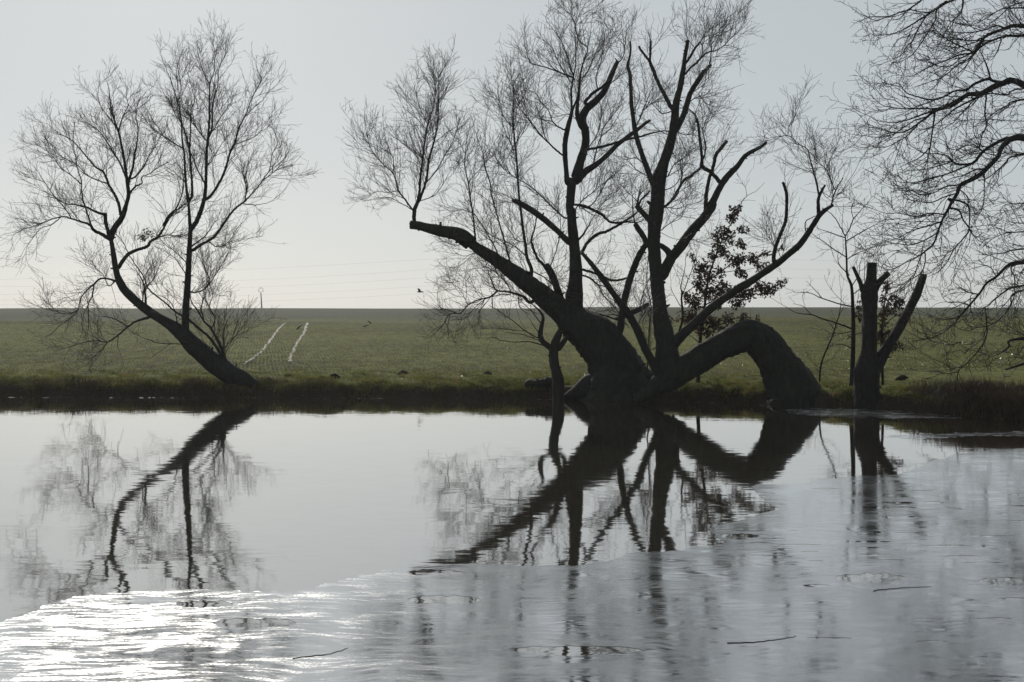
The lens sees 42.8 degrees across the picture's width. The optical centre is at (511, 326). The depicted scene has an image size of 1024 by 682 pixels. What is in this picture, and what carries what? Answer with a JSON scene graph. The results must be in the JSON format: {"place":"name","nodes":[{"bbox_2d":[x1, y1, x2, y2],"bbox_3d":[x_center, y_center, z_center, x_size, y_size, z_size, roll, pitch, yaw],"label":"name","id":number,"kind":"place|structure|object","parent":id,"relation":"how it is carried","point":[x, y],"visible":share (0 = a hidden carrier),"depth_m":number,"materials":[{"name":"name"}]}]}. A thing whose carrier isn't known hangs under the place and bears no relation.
{"place":"outdoors","nodes":[
{"label":"outdoors","id":0,"kind":"place"},
{"bbox_2d":[0,250,909,279],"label":"power line","id":1,"kind":"object","parent":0,"point":[455,257],"visible":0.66,"depth_m":439.99,"materials":[{"name":"metal"}]},
{"bbox_2d":[1,267,1007,294],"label":"power line","id":2,"kind":"object","parent":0,"point":[582,268],"visible":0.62,"depth_m":447.99,"materials":[{"name":"metal"}]},
{"bbox_2d":[0,397,1023,655],"bbox_3d":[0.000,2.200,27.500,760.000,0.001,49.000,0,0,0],"label":"pond water","id":3,"kind":"structure","parent":0,"point":[100,495],"depth_m":18.50,"materials":[{"name":"grey liquid"}]},
{"bbox_2d":[9,397,749,404],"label":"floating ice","id":4,"kind":"structure","parent":3,"relation":"on","point":[260,397],"depth_m":40.26,"materials":[{"name":"grey ice"}]},
{"bbox_2d":[0,448,1023,681],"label":"pond ice","id":5,"kind":"structure","parent":3,"relation":"on","point":[685,615],"depth_m":9.92,"materials":[{"name":"grey ice"}]},
{"bbox_2d":[293,648,346,658],"bbox_3d":[-1.267,2.196,8.750,0.430,0.006,0.058,0,0,-40],"label":"fallen twig","id":6,"kind":"object","parent":5,"relation":"on","point":[314,655],"visible":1,"depth_m":8.71,"materials":[{"name":"brown wood"}]},
{"bbox_2d":[727,635,795,642],"bbox_3d":[1.765,2.196,9.134,0.567,0.006,0.063,0,0,-22],"label":"fallen twig","id":7,"kind":"object","parent":5,"relation":"on","point":[756,641],"visible":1,"depth_m":9.07,"materials":[{"name":"brown wood"}]},
{"bbox_2d":[874,586,931,590],"bbox_3d":[3.261,2.196,10.942,0.577,0.006,0.050,0,0,-19],"label":"fallen twig","id":8,"kind":"object","parent":5,"relation":"on","point":[901,587],"visible":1,"depth_m":10.94,"materials":[{"name":"brown wood"}]},
{"bbox_2d":[787,408,959,418],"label":"shore ice","id":9,"kind":"structure","parent":3,"relation":"on","point":[850,413],"depth_m":32.88,"materials":[{"name":"grey ice"}]},
{"bbox_2d":[878,431,1023,439],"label":"floating ice","id":10,"kind":"structure","parent":3,"relation":"on","point":[921,436],"depth_m":26.26,"materials":[{"name":"grey ice"}]},
{"bbox_2d":[0,307,1023,420],"bbox_3d":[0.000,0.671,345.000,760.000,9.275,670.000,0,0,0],"label":"field ground","id":11,"kind":"structure","parent":0,"point":[381,317],"depth_m":58.62,"materials":[{"name":"green plant"}]},
{"bbox_2d":[0,11,322,386],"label":"willow tree","id":12,"kind":"object","parent":11,"relation":"on","point":[218,364],"visible":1,"depth_m":40.67,"materials":[{"name":"brown plant"}]},
{"bbox_2d":[135,228,154,241],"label":"mistletoe clump","id":13,"kind":"object","parent":12,"relation":"attached to","point":[142,237],"visible":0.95,"depth_m":40.58,"materials":[{"name":"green plant"}]},
{"bbox_2d":[244,323,285,363],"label":"wheel rut","id":14,"kind":"structure","parent":11,"relation":"on","point":[277,330],"depth_m":68.63,"materials":[{"name":"soil"}]},
{"bbox_2d":[289,323,307,360],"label":"wheel rut","id":15,"kind":"structure","parent":11,"relation":"on","point":[294,349],"depth_m":69.33,"materials":[{"name":"soil"}]},
{"bbox_2d":[330,373,340,377],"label":"molehill","id":16,"kind":"object","parent":11,"relation":"on","point":[335,375],"visible":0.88,"depth_m":42.39,"materials":[{"name":"brown soil"}]},
{"bbox_2d":[0,368,1019,416],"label":"bank grass","id":17,"kind":"structure","parent":11,"relation":"on","point":[484,378],"depth_m":40.91,"materials":[{"name":"green plant"}]},
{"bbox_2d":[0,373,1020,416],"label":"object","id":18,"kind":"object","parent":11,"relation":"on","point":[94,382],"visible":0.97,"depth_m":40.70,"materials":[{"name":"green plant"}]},
{"bbox_2d":[335,0,687,401],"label":"willow tree","id":19,"kind":"object","parent":11,"relation":"on","point":[611,357],"visible":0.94,"depth_m":39.22,"materials":[{"name":"brown plant"}]},
{"bbox_2d":[479,287,569,400],"bbox_3d":[0.516,0.452,38.690,2.935,3.863,2.182,0,0,-9],"label":"willow tree","id":20,"kind":"object","parent":11,"relation":"on","point":[554,346],"visible":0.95,"depth_m":38.71,"materials":[{"name":"brown plant"}]},
{"bbox_2d":[525,376,551,388],"bbox_3d":[0.852,1.792,40.015,0.958,0.555,0.498,0,0,0],"label":"fallen log","id":21,"kind":"object","parent":11,"relation":"on","point":[546,382],"visible":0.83,"depth_m":39.82,"materials":[{"name":"wood"}]},
{"bbox_2d":[667,237,704,330],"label":"oak sapling","id":22,"kind":"object","parent":11,"relation":"on","point":[681,323],"visible":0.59,"depth_m":40.20,"materials":[{"name":"brown plant"}]},
{"bbox_2d":[580,0,869,405],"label":"willow tree","id":23,"kind":"object","parent":11,"relation":"on","point":[787,376],"visible":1,"depth_m":36.79,"materials":[{"name":"brown plant"}]},
{"bbox_2d":[670,164,791,382],"bbox_3d":[6.608,-1.451,39.600,3.702,7.176,1.802,0,0,10],"label":"oak sapling","id":24,"kind":"object","parent":11,"relation":"on","point":[712,321],"visible":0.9,"depth_m":39.56,"materials":[{"name":"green plant"}]},
{"bbox_2d":[802,276,856,381],"bbox_3d":[9.472,0.065,39.001,1.672,3.431,1.538,0,0,-21],"label":"oak sapling","id":25,"kind":"object","parent":11,"relation":"on","point":[821,363],"visible":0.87,"depth_m":38.60,"materials":[{"name":"brown plant"}]},
{"bbox_2d":[770,175,898,386],"bbox_3d":[9.079,-1.153,36.531,4.052,6.367,2.352,0,0,0],"label":"oak sapling","id":26,"kind":"object","parent":11,"relation":"on","point":[852,347],"visible":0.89,"depth_m":36.45,"materials":[{"name":"brown plant"}]},
{"bbox_2d":[847,278,937,384],"bbox_3d":[10.611,0.270,36.349,2.441,3.419,1.294,0,0,0],"label":"oak sapling","id":27,"kind":"object","parent":11,"relation":"on","point":[881,333],"visible":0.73,"depth_m":36.56,"materials":[{"name":"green plant"}]},
{"bbox_2d":[852,196,935,407],"bbox_3d":[10.390,-0.606,35.268,2.366,5.736,0.865,0,0,0],"label":"pollard tree","id":28,"kind":"object","parent":11,"relation":"on","point":[869,366],"visible":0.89,"depth_m":35.15,"materials":[{"name":"brown wood"}]},
{"bbox_2d":[895,375,908,380],"bbox_3d":[11.375,1.514,38.006,0.403,0.206,0.448,0,0,-29],"label":"molehill","id":29,"kind":"object","parent":11,"relation":"on","point":[902,377],"visible":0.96,"depth_m":37.94,"materials":[{"name":"brown soil"}]},
{"bbox_2d":[819,0,1023,413],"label":"oak tree","id":30,"kind":"object","parent":11,"relation":"on","point":[1004,141],"visible":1,"depth_m":30.00,"materials":[{"name":"brown plant"}]},
{"bbox_2d":[900,373,1023,420],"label":"sedge growth","id":31,"kind":"object","parent":11,"relation":"on","point":[1013,394],"visible":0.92,"depth_m":31.54,"materials":[{"name":"plant"}]},
{"bbox_2d":[0,0,1023,308],"label":"sky","id":32,"kind":"structure","parent":0,"point":[332,50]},
{"bbox_2d":[14,258,1012,286],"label":"power line","id":33,"kind":"object","parent":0,"point":[429,269],"visible":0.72,"depth_m":443.99,"materials":[{"name":"metal"}]},
{"bbox_2d":[81,275,977,299],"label":"power line","id":34,"kind":"object","parent":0,"point":[565,275],"visible":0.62,"depth_m":451.99,"materials":[{"name":"metal"}]},
{"bbox_2d":[122,285,1006,304],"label":"power line","id":35,"kind":"object","parent":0,"point":[484,289],"visible":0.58,"depth_m":455.99,"materials":[{"name":"metal"}]}
]}

